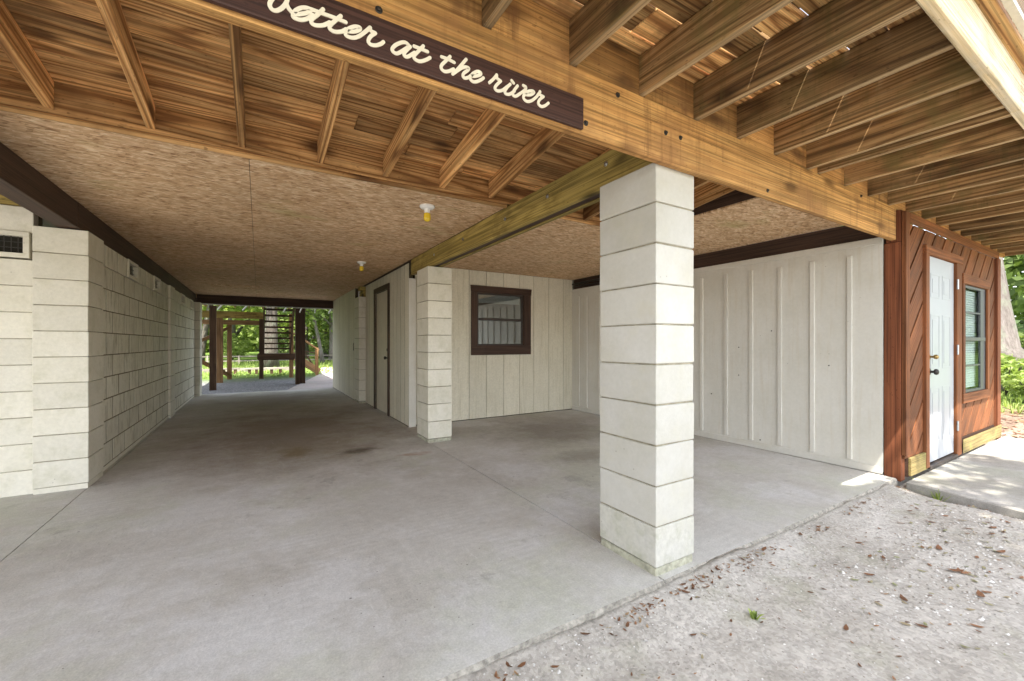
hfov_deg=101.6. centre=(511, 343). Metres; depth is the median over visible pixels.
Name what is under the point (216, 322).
deck
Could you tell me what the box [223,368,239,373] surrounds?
plank bench
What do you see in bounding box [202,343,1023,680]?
ground
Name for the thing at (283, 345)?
shrub
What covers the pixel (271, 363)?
tree
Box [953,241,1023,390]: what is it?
oak tree
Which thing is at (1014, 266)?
side wood
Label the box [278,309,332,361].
tree
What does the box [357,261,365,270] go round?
ceiling lamp
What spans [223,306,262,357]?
tree
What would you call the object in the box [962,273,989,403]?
window
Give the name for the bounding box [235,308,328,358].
tree
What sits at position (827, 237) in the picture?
beam
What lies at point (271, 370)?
plank bench
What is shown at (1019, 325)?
shrub
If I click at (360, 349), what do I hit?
block pillar
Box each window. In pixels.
[470,285,531,354]
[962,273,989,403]
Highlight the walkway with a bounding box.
[906,437,1023,519]
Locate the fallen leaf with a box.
[976,590,984,596]
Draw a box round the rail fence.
[202,355,332,363]
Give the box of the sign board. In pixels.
[203,0,582,129]
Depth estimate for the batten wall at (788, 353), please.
4.37 m
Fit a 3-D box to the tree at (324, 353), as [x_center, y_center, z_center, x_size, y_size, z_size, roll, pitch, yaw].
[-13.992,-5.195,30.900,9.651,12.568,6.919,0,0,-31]
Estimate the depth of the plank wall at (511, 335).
6.83 m
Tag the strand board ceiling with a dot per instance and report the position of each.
(198, 218)
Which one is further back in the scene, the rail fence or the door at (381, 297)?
the rail fence
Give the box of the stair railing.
[294,333,320,374]
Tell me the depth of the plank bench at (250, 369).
16.03 m
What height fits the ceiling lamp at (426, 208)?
0.127 m
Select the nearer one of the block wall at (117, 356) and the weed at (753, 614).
the weed at (753, 614)
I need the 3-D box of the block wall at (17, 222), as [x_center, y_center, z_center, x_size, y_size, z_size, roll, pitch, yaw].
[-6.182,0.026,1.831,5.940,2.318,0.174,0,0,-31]
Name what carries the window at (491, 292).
in the plank wall at (511, 335)
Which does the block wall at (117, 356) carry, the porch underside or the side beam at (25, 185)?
the side beam at (25, 185)
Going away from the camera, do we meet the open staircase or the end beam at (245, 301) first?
the end beam at (245, 301)
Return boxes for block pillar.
[354,297,365,402]
[417,266,451,442]
[600,163,693,576]
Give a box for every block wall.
[0,194,42,497]
[32,226,201,494]
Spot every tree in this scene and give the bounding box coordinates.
[202,305,261,360]
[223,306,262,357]
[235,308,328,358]
[264,307,279,366]
[265,307,332,362]
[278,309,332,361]
[278,312,315,340]
[305,311,328,326]
[323,332,328,356]
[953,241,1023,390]
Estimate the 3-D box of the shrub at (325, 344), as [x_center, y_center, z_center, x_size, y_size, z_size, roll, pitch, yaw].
[-11.559,0.164,26.872,1.912,1.866,2.209,0,0,9]
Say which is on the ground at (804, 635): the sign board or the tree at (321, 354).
the tree at (321, 354)
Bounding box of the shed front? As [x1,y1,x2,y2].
[883,210,1001,481]
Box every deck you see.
[196,294,304,390]
[424,0,1023,256]
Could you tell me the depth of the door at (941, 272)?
4.11 m
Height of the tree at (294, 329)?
13.574 m
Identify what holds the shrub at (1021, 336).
on the ground at (804, 635)
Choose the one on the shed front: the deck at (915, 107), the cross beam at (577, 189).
the deck at (915, 107)
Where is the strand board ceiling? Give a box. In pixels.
[0,103,843,300]
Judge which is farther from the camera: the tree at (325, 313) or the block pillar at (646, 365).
the tree at (325, 313)
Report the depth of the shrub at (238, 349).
23.44 m
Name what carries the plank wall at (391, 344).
on the concrete floor
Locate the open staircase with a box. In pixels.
[257,307,294,378]
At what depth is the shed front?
4.03 m
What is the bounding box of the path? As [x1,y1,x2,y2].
[288,367,332,389]
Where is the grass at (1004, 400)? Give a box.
[202,360,1023,413]
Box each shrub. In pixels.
[223,332,252,359]
[278,334,294,352]
[321,334,328,354]
[1001,353,1023,395]
[1001,370,1023,395]
[1015,320,1023,332]
[1018,332,1023,348]
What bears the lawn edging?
on the ground at (804, 635)
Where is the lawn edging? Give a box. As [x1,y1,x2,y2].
[202,367,294,372]
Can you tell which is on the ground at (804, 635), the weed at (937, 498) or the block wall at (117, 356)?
the weed at (937, 498)
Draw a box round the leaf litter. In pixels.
[494,400,1023,680]
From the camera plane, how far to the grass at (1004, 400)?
16.54 m
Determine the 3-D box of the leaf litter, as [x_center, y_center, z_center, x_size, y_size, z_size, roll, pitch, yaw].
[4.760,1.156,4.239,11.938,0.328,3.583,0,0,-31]
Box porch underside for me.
[0,0,754,222]
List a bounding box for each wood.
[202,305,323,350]
[919,227,1023,337]
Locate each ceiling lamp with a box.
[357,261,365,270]
[420,204,434,221]
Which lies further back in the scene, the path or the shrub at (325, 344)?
the shrub at (325, 344)
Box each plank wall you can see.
[333,286,365,399]
[366,263,415,426]
[413,267,571,424]
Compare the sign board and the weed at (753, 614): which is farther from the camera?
the weed at (753, 614)
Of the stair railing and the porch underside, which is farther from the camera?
the stair railing
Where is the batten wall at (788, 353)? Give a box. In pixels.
[572,237,883,473]
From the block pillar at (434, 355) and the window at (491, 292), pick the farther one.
the window at (491, 292)
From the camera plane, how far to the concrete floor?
2.46 m
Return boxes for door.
[377,290,386,412]
[930,256,958,461]
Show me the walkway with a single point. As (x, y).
(989, 476)
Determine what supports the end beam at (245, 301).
on the block wall at (117, 356)
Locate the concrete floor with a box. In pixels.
[0,388,896,680]
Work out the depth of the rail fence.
21.42 m
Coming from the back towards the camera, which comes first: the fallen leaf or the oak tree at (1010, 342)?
the oak tree at (1010, 342)
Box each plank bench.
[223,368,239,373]
[245,368,258,373]
[267,367,284,373]
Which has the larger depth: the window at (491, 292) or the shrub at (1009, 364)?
the shrub at (1009, 364)
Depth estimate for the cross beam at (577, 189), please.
3.06 m
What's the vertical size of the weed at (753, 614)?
0.036 m
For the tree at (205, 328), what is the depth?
21.92 m
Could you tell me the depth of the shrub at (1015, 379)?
7.43 m
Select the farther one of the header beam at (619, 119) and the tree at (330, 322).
the tree at (330, 322)
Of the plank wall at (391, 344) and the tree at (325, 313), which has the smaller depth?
the plank wall at (391, 344)
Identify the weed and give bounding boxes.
[748,608,764,619]
[918,489,950,501]
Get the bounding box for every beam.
[0,142,195,301]
[159,0,895,240]
[197,294,332,313]
[411,149,651,274]
[572,226,876,288]
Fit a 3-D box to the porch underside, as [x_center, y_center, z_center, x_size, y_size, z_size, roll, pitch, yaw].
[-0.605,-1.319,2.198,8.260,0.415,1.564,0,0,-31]
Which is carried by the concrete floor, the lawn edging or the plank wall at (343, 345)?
the plank wall at (343, 345)

